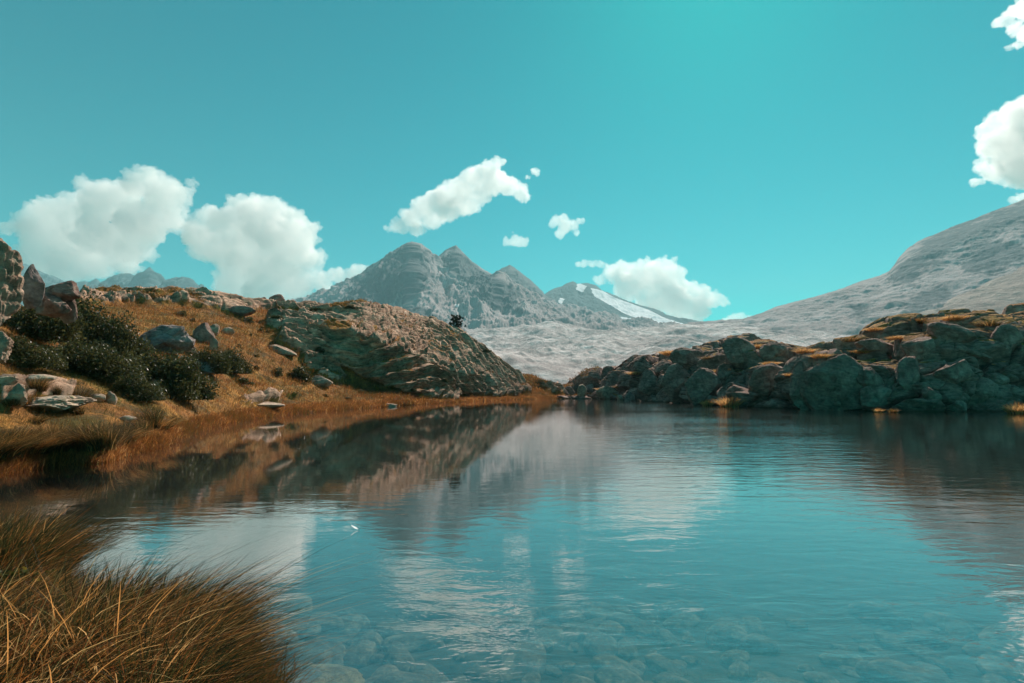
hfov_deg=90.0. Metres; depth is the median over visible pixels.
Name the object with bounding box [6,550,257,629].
grass tussock
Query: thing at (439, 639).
submerged stone
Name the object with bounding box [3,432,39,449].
grass tussock
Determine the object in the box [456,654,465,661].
submerged stone
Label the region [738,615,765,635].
submerged stone
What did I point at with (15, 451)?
grass tussock
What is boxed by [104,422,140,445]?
grass tussock
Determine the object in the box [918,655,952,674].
submerged stone
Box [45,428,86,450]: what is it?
grass tussock
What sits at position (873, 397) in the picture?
boulder
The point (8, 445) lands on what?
grass tussock
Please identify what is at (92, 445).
grass tussock
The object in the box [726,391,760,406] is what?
boulder
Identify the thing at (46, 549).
grass tussock
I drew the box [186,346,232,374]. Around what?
shrub
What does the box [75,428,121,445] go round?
grass tussock
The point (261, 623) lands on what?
grass tussock
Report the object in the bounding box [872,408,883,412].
grass clump
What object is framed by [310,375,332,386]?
boulder
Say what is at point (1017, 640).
submerged stone
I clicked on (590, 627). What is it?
submerged stone
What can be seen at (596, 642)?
submerged stone
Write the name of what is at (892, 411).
grass clump
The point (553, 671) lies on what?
submerged stone
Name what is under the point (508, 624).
submerged stone
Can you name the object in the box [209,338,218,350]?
boulder
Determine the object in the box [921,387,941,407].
boulder
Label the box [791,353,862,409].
boulder
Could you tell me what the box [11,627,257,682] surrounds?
grass tussock
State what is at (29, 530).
grass tussock
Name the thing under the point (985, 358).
boulder
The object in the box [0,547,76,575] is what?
grass tussock
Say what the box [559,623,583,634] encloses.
submerged stone
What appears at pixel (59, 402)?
rock slab
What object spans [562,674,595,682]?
submerged stone
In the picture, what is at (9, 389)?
grass tussock
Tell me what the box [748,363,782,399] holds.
boulder
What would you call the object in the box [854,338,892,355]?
boulder
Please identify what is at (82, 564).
grass tussock
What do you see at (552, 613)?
submerged stone
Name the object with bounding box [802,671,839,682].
submerged stone
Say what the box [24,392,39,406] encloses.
grass tussock
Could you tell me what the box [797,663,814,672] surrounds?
submerged stone
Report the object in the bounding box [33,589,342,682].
grass tussock
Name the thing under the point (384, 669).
submerged stone
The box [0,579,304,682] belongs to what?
grass tussock
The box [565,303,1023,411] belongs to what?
rocky hill
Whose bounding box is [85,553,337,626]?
grass tussock
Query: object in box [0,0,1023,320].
sky
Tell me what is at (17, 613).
grass tussock
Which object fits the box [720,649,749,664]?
submerged stone
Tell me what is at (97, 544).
grass tussock
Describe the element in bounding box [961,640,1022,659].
submerged stone
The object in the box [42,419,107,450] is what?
grass tussock
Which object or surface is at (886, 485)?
lake water
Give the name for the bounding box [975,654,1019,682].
submerged stone
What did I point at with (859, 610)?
submerged stone
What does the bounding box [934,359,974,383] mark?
boulder
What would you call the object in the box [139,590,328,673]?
grass tussock
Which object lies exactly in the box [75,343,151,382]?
shrub
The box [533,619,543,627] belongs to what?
submerged stone
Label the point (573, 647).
submerged stone
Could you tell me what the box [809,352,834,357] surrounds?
grass clump
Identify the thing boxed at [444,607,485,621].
submerged stone
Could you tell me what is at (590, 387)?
boulder
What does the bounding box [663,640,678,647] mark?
submerged stone
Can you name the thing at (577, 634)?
submerged stone
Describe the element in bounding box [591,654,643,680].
submerged stone
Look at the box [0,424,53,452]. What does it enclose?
grass tussock
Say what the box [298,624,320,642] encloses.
submerged stone
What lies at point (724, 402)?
grass clump
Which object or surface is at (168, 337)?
boulder
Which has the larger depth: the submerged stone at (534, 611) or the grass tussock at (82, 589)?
the submerged stone at (534, 611)
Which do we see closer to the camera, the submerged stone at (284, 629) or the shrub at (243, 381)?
the submerged stone at (284, 629)
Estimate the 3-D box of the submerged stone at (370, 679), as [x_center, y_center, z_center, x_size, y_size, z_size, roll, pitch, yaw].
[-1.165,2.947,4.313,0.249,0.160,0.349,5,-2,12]
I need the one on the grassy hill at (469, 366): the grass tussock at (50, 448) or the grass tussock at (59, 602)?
the grass tussock at (50, 448)
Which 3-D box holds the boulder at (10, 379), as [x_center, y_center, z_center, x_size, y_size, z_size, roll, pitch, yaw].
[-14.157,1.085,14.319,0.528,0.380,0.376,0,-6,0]
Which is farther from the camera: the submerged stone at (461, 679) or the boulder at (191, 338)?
the boulder at (191, 338)
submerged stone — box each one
[256,621,286,658]
[262,619,293,648]
[274,665,321,682]
[275,592,312,620]
[278,615,308,633]
[281,628,298,654]
[292,659,312,664]
[295,641,332,663]
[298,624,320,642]
[303,663,364,682]
[308,611,344,633]
[327,640,345,665]
[336,614,362,637]
[337,612,348,616]
[343,640,375,668]
[359,614,369,631]
[359,631,382,653]
[365,674,380,682]
[370,654,383,663]
[370,664,398,676]
[371,670,431,682]
[374,620,411,639]
[380,632,438,652]
[381,641,414,671]
[395,611,408,619]
[405,628,434,635]
[409,660,439,672]
[413,670,449,682]
[416,623,450,640]
[421,603,449,618]
[433,636,443,642]
[434,642,445,648]
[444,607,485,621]
[444,624,488,645]
[446,628,474,652]
[451,675,467,682]
[453,653,460,659]
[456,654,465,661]
[463,665,503,682]
[469,611,528,637]
[481,648,507,666]
[485,640,504,651]
[499,639,546,681]
[510,605,539,617]
[514,609,533,625]
[521,671,540,682]
[526,627,534,635]
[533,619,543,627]
[533,625,563,643]
[537,637,554,651]
[542,605,587,621]
[544,665,561,677]
[556,661,575,670]
[559,609,583,623]
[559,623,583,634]
[562,626,587,645]
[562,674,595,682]
[567,642,578,652]
[578,600,615,619]
[582,624,596,636]
[583,616,605,626]
[583,630,617,657]
[584,672,593,680]
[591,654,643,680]
[593,665,642,682]
[597,620,624,642]
[606,612,655,636]
[617,637,638,660]
[629,601,660,625]
[629,659,645,673]
[644,653,687,676]
[651,672,692,682]
[655,629,679,646]
[659,599,707,619]
[662,613,700,630]
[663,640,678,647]
[673,659,686,668]
[681,655,699,664]
[682,634,695,643]
[705,617,739,631]
[705,621,747,651]
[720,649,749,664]
[727,670,737,679]
[728,661,749,682]
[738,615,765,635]
[740,633,779,655]
[753,677,803,682]
[756,671,777,680]
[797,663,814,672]
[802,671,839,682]
[818,650,863,667]
[828,642,852,651]
[838,665,860,678]
[847,601,911,628]
[855,657,905,682]
[857,642,888,655]
[866,659,953,682]
[873,629,906,652]
[897,630,950,650]
[903,643,941,657]
[912,661,950,679]
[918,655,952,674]
[921,611,953,630]
[945,620,977,642]
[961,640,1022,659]
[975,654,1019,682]
[978,625,1020,642]
[981,673,1009,682]
[1011,631,1023,656]
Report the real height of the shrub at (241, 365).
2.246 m
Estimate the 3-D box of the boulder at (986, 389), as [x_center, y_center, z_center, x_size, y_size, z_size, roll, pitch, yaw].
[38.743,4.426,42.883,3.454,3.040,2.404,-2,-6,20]
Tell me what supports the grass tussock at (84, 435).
on the grassy hill at (469, 366)
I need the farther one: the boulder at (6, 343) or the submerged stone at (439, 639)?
the boulder at (6, 343)
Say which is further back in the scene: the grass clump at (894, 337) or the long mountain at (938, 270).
the long mountain at (938, 270)
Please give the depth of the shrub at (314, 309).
72.87 m
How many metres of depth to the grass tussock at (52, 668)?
2.51 m
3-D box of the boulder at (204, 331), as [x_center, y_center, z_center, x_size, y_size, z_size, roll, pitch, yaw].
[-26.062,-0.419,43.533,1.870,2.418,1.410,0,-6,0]
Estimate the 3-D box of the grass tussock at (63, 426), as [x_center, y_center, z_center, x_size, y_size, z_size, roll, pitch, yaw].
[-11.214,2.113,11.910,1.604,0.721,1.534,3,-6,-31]
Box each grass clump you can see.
[625,371,640,374]
[654,350,673,355]
[701,399,716,405]
[710,396,749,406]
[761,361,782,364]
[790,348,818,352]
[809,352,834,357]
[832,337,864,341]
[849,349,873,353]
[864,327,885,331]
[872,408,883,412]
[881,335,905,339]
[886,407,897,412]
[899,317,931,323]
[932,314,974,320]
[969,319,1013,326]
[999,401,1023,413]
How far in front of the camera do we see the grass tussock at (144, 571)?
3.72 m
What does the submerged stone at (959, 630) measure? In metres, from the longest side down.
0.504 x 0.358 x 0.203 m
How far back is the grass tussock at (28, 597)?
3.36 m
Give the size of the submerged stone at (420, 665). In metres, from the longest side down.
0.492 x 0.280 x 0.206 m
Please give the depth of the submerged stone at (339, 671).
3.31 m
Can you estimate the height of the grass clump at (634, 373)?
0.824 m
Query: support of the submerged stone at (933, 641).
on the lake bed
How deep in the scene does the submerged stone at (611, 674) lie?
4.33 m
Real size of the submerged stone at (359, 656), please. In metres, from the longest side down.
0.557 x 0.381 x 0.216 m
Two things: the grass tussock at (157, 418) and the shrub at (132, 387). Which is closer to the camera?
the grass tussock at (157, 418)
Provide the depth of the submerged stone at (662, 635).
6.28 m
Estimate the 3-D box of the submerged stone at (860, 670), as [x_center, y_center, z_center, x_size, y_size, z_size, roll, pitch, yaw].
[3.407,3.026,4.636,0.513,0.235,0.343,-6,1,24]
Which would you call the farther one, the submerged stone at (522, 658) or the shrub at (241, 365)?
the shrub at (241, 365)
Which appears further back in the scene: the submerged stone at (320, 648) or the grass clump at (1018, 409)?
the grass clump at (1018, 409)
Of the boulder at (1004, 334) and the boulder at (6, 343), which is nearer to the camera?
the boulder at (6, 343)
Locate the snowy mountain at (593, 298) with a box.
[545,281,700,323]
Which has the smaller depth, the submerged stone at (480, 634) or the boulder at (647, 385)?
the submerged stone at (480, 634)
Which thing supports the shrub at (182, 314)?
on the grassy hill at (469, 366)
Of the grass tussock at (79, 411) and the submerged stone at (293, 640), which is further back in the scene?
the grass tussock at (79, 411)
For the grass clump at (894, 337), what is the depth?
49.66 m
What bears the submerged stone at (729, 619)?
on the lake bed
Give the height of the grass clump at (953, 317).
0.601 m
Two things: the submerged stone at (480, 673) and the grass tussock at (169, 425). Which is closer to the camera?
the submerged stone at (480, 673)
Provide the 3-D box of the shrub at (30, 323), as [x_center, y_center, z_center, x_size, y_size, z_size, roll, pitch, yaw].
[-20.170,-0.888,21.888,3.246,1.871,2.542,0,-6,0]
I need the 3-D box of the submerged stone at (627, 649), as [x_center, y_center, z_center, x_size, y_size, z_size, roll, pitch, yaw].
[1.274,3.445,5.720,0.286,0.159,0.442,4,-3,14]
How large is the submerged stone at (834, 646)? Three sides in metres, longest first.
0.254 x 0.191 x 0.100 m
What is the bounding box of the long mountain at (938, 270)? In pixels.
[688,199,1023,334]
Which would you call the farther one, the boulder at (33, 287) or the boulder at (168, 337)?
the boulder at (168, 337)
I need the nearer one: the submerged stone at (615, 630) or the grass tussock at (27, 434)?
the submerged stone at (615, 630)
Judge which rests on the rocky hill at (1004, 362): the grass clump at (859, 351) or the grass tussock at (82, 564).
the grass clump at (859, 351)
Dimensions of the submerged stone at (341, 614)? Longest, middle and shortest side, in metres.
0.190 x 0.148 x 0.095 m
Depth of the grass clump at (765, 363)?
55.83 m
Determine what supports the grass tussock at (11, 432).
on the grassy hill at (469, 366)
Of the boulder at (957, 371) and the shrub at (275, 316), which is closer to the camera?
the boulder at (957, 371)
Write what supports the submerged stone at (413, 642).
on the lake bed
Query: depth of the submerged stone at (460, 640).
5.69 m
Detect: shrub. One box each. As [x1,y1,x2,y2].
[2,303,86,343]
[4,335,71,369]
[36,337,118,371]
[73,290,129,345]
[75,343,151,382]
[86,309,156,360]
[107,372,169,401]
[118,348,200,386]
[146,351,219,400]
[172,311,186,316]
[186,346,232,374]
[218,345,253,373]
[233,377,254,384]
[238,316,253,322]
[268,314,283,318]
[271,367,282,376]
[286,365,312,382]
[305,307,324,310]
[313,347,324,352]
[343,304,357,308]
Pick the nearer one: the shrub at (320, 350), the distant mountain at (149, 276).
the shrub at (320, 350)
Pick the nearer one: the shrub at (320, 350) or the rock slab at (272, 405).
the rock slab at (272, 405)
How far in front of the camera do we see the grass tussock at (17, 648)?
2.68 m
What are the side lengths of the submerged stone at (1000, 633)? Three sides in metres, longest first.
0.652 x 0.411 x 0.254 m
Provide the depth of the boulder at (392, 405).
55.37 m
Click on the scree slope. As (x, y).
(998, 295)
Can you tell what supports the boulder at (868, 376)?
on the rocky hill at (1004, 362)
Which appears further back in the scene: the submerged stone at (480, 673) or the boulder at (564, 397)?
the boulder at (564, 397)
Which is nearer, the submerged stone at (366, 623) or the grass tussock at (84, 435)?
the submerged stone at (366, 623)
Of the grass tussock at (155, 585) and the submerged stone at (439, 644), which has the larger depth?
the submerged stone at (439, 644)
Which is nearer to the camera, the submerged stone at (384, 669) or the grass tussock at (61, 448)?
the submerged stone at (384, 669)
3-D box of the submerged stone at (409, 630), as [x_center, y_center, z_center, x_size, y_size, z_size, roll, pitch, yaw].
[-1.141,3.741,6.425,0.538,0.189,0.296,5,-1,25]
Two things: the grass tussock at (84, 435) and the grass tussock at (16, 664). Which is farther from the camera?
the grass tussock at (84, 435)
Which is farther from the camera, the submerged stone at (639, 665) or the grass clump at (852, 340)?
the grass clump at (852, 340)
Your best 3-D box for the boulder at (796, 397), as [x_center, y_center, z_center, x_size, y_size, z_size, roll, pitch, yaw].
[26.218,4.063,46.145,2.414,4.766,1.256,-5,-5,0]
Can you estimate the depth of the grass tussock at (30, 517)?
5.33 m
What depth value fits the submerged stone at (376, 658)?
5.29 m
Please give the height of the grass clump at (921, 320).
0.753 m
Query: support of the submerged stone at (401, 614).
on the lake bed
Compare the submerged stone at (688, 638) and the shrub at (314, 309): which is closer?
the submerged stone at (688, 638)
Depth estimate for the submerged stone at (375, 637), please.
5.79 m
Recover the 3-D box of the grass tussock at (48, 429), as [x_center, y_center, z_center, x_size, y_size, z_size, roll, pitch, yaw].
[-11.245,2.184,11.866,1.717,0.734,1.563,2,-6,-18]
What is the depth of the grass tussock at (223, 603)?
3.27 m
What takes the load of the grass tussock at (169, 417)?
on the grassy hill at (469, 366)
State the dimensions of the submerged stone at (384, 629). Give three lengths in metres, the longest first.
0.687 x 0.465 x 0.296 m
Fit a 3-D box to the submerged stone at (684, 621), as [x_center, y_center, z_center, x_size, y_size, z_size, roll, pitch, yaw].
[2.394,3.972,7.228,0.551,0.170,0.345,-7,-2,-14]
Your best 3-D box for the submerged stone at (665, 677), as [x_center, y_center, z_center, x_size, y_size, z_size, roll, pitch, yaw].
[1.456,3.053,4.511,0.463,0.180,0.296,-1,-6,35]
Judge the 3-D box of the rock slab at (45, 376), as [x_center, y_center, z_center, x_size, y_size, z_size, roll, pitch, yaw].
[-14.031,1.114,15.204,0.860,0.289,0.599,-1,-6,15]
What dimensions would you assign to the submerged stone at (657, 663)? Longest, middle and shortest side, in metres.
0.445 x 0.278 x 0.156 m
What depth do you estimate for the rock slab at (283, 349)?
53.75 m
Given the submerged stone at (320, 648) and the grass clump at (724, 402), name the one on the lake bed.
the submerged stone at (320, 648)
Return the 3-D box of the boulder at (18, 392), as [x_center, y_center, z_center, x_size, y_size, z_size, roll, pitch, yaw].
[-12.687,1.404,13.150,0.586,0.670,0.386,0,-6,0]
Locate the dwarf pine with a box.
[444,314,465,328]
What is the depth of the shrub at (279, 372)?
48.12 m
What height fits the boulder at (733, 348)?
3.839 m
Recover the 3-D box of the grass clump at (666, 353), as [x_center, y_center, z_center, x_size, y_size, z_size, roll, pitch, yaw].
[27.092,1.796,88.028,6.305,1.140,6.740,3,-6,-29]
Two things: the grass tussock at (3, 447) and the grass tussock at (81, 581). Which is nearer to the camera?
the grass tussock at (81, 581)
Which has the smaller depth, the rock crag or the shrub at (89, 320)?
the rock crag
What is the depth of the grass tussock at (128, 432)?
13.65 m
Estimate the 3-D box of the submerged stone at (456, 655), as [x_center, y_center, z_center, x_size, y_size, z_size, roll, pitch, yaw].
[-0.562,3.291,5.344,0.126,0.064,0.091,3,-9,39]
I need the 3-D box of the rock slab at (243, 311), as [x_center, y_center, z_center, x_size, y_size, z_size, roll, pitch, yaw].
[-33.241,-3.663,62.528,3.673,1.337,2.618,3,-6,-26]
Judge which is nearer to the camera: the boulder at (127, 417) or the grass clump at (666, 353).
the boulder at (127, 417)
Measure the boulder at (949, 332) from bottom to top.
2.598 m
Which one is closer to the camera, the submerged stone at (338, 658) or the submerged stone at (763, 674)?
the submerged stone at (763, 674)
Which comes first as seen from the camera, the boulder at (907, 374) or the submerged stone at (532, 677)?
the submerged stone at (532, 677)
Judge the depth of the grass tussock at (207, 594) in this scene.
3.48 m
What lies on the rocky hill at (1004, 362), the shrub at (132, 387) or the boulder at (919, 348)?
the boulder at (919, 348)
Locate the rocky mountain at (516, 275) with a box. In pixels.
[498,265,552,300]
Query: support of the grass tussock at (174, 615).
on the lake bank
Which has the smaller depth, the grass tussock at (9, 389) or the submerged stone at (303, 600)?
the submerged stone at (303, 600)
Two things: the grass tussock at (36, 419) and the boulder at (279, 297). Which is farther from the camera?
the boulder at (279, 297)
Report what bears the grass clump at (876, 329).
on the rocky hill at (1004, 362)
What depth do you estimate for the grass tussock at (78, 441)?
12.12 m
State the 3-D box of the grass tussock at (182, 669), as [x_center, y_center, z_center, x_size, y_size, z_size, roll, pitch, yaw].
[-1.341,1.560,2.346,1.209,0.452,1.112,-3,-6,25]
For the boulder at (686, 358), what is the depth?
73.02 m
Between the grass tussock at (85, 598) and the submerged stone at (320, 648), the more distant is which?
the submerged stone at (320, 648)
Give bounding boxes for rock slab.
[25,395,96,411]
[27,374,56,382]
[45,280,80,301]
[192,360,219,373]
[229,306,255,315]
[258,402,284,408]
[268,344,296,355]
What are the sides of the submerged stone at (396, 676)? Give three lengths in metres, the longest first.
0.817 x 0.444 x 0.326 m
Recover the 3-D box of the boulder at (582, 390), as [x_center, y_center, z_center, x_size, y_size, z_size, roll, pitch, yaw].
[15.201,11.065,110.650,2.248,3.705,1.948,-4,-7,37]
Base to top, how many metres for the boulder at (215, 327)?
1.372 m
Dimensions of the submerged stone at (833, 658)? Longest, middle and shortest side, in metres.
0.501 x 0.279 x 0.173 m
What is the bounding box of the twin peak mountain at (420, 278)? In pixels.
[290,241,679,330]
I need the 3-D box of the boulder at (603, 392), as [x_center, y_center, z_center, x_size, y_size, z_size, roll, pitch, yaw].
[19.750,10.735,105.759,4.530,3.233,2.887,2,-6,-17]
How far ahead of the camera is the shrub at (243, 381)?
38.05 m
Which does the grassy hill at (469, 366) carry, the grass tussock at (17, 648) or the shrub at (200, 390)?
the shrub at (200, 390)
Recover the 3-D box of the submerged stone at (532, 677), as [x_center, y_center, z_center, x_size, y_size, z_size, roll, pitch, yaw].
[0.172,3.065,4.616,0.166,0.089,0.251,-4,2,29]
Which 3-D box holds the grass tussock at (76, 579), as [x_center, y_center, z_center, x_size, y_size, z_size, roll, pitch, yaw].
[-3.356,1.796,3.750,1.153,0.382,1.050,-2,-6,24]
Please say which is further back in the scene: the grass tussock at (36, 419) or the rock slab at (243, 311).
the rock slab at (243, 311)
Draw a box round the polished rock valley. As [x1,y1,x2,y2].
[464,321,851,384]
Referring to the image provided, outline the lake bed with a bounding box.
[74,404,1023,682]
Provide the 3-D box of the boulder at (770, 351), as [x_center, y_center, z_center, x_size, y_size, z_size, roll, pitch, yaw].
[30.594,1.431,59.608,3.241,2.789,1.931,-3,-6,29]
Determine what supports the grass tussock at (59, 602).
on the lake bank
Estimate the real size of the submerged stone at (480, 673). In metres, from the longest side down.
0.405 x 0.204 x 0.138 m
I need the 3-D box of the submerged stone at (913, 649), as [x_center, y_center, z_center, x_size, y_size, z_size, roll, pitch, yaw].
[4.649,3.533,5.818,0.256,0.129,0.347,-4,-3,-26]
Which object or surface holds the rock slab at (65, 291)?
on the boulder at (51, 305)
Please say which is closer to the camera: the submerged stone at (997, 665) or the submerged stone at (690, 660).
the submerged stone at (997, 665)
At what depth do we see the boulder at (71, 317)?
20.73 m
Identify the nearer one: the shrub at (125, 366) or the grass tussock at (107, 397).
the grass tussock at (107, 397)
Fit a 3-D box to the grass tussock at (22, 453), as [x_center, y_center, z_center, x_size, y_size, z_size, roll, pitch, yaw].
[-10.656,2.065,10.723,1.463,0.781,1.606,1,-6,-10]
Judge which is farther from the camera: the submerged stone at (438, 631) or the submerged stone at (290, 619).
the submerged stone at (438, 631)
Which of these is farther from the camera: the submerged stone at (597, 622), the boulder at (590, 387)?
the boulder at (590, 387)
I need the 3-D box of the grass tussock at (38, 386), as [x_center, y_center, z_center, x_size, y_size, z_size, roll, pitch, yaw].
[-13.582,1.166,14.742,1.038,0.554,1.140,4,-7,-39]
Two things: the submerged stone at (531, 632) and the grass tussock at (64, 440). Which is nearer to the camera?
the submerged stone at (531, 632)
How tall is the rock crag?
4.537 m
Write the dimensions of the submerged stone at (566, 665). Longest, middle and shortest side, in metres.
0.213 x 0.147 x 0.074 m
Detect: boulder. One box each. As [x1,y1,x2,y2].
[0,331,13,363]
[0,374,18,384]
[6,383,27,408]
[22,264,44,308]
[35,292,71,317]
[59,300,77,323]
[89,394,105,401]
[106,391,117,404]
[120,415,136,421]
[139,325,193,353]
[184,333,195,352]
[193,322,214,343]
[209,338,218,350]
[210,324,219,333]
[221,327,234,334]
[269,294,284,300]
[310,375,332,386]
[384,403,396,406]
[557,395,569,398]
[577,384,586,396]
[585,384,593,391]
[596,386,617,398]
[624,392,635,400]
[637,370,657,395]
[662,363,689,402]
[669,347,703,369]
[685,368,721,404]
[716,363,734,386]
[722,337,756,368]
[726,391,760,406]
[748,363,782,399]
[759,342,789,361]
[789,360,809,409]
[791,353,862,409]
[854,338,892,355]
[856,367,883,385]
[859,384,891,410]
[894,356,920,391]
[900,336,936,362]
[912,382,931,393]
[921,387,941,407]
[926,322,976,342]
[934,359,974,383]
[945,399,966,411]
[966,347,992,363]
[967,377,998,408]
[985,373,1009,384]
[989,324,1023,353]
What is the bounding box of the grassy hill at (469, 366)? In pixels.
[0,285,564,471]
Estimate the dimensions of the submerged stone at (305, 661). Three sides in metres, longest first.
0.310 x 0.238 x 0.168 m
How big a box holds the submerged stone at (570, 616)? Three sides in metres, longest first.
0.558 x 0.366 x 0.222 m
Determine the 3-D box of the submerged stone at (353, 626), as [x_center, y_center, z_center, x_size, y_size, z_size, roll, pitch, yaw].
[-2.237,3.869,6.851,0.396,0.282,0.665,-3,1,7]
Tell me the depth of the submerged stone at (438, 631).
6.78 m
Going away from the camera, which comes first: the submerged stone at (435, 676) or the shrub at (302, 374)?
the submerged stone at (435, 676)
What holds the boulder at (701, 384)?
on the rocky hill at (1004, 362)
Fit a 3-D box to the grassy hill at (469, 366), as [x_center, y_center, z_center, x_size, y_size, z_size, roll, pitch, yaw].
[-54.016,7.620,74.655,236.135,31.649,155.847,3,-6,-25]
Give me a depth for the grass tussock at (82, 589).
3.72 m
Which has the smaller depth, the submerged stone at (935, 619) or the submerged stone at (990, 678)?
the submerged stone at (990, 678)
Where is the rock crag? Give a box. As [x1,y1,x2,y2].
[0,238,23,326]
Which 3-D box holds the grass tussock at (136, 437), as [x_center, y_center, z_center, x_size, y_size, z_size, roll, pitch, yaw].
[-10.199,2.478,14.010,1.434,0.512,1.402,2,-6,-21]
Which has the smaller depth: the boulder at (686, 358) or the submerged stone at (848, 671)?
the submerged stone at (848, 671)
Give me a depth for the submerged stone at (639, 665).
4.91 m
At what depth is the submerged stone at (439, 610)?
7.78 m
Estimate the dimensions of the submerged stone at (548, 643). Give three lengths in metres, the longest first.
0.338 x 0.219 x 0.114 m
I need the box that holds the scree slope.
[920,266,1023,314]
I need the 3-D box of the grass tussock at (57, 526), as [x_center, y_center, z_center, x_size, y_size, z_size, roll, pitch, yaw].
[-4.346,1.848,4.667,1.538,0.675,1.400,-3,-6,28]
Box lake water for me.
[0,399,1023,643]
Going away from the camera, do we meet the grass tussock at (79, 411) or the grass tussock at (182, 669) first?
the grass tussock at (182, 669)
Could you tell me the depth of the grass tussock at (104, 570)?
3.79 m
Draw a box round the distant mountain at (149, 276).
[20,264,204,305]
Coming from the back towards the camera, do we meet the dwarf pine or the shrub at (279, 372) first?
the dwarf pine
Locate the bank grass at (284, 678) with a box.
[0,522,356,682]
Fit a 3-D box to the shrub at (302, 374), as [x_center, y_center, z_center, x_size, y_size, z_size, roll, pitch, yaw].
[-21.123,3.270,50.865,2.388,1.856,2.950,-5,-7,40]
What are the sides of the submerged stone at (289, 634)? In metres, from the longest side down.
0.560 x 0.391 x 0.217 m
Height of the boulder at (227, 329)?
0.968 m
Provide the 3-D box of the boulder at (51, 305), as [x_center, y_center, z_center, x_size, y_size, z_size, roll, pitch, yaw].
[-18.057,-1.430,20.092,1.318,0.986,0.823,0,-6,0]
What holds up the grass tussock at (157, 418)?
on the grassy hill at (469, 366)
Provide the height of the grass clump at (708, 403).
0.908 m
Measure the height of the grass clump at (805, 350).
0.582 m
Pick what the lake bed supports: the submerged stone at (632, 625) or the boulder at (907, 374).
the submerged stone at (632, 625)
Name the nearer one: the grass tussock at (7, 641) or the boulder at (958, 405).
the grass tussock at (7, 641)
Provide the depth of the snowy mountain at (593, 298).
4027.64 m
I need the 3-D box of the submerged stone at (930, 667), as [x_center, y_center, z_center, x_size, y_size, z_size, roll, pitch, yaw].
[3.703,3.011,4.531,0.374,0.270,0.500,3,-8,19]
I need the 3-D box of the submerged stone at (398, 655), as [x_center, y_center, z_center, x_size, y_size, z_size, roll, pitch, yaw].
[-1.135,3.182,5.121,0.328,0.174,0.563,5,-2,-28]
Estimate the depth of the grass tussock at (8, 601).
3.10 m
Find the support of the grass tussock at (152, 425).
on the grassy hill at (469, 366)
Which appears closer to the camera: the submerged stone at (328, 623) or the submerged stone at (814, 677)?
the submerged stone at (814, 677)
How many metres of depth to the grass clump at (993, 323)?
47.90 m
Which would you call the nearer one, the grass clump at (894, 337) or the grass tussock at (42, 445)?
the grass tussock at (42, 445)
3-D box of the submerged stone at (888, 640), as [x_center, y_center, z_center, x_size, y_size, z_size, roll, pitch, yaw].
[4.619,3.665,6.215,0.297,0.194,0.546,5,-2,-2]
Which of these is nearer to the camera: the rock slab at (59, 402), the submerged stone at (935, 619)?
the submerged stone at (935, 619)
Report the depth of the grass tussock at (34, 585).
3.65 m
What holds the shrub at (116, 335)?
on the grassy hill at (469, 366)
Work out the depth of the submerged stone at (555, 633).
6.30 m
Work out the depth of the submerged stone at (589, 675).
4.72 m
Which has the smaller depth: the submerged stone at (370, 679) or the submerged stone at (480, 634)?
the submerged stone at (370, 679)
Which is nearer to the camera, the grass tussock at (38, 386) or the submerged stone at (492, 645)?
the submerged stone at (492, 645)
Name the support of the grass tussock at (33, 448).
on the grassy hill at (469, 366)
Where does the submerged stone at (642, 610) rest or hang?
on the lake bed
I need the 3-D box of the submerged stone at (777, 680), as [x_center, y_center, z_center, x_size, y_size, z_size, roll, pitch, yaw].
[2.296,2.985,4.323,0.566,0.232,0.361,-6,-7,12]
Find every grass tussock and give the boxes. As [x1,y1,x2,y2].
[0,382,30,391]
[0,396,29,405]
[0,423,33,457]
[0,423,39,457]
[0,423,58,457]
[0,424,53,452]
[0,431,22,452]
[0,434,37,458]
[0,496,186,574]
[0,500,80,530]
[0,502,93,570]
[0,505,117,556]
[0,508,140,556]
[0,509,137,575]
[0,517,214,599]
[0,519,254,614]
[0,534,314,670]
[0,535,306,647]
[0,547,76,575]
[0,547,237,616]
[0,548,260,647]
[0,554,142,607]
[0,561,332,682]
[0,563,93,605]
[0,568,132,655]
[0,574,195,662]
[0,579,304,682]
[0,580,270,682]
[0,584,94,636]
[0,604,113,682]
[0,607,246,682]
[2,420,72,452]
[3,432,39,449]
[3,534,363,680]
[4,539,392,682]
[5,576,384,682]
[6,419,69,436]
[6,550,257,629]
[8,570,172,612]
[10,514,117,545]
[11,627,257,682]
[14,429,78,453]
[17,422,74,449]
[19,376,57,391]
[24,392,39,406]
[27,403,44,410]
[29,430,84,454]
[30,413,54,423]
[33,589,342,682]
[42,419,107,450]
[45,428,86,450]
[49,384,64,394]
[52,416,130,451]
[52,431,85,452]
[53,423,112,446]
[56,429,98,449]
[67,406,87,414]
[72,385,93,396]
[72,614,345,682]
[73,572,208,604]
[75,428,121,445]
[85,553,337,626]
[88,571,338,664]
[92,391,114,401]
[95,413,146,444]
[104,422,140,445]
[109,419,148,436]
[120,402,169,428]
[120,415,153,433]
[124,425,159,441]
[130,416,155,429]
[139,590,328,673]
[149,415,186,429]
[149,587,348,668]
[162,413,191,426]
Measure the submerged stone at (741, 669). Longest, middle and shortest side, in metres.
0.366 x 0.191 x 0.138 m
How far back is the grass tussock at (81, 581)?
3.63 m
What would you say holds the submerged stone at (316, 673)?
on the lake bed

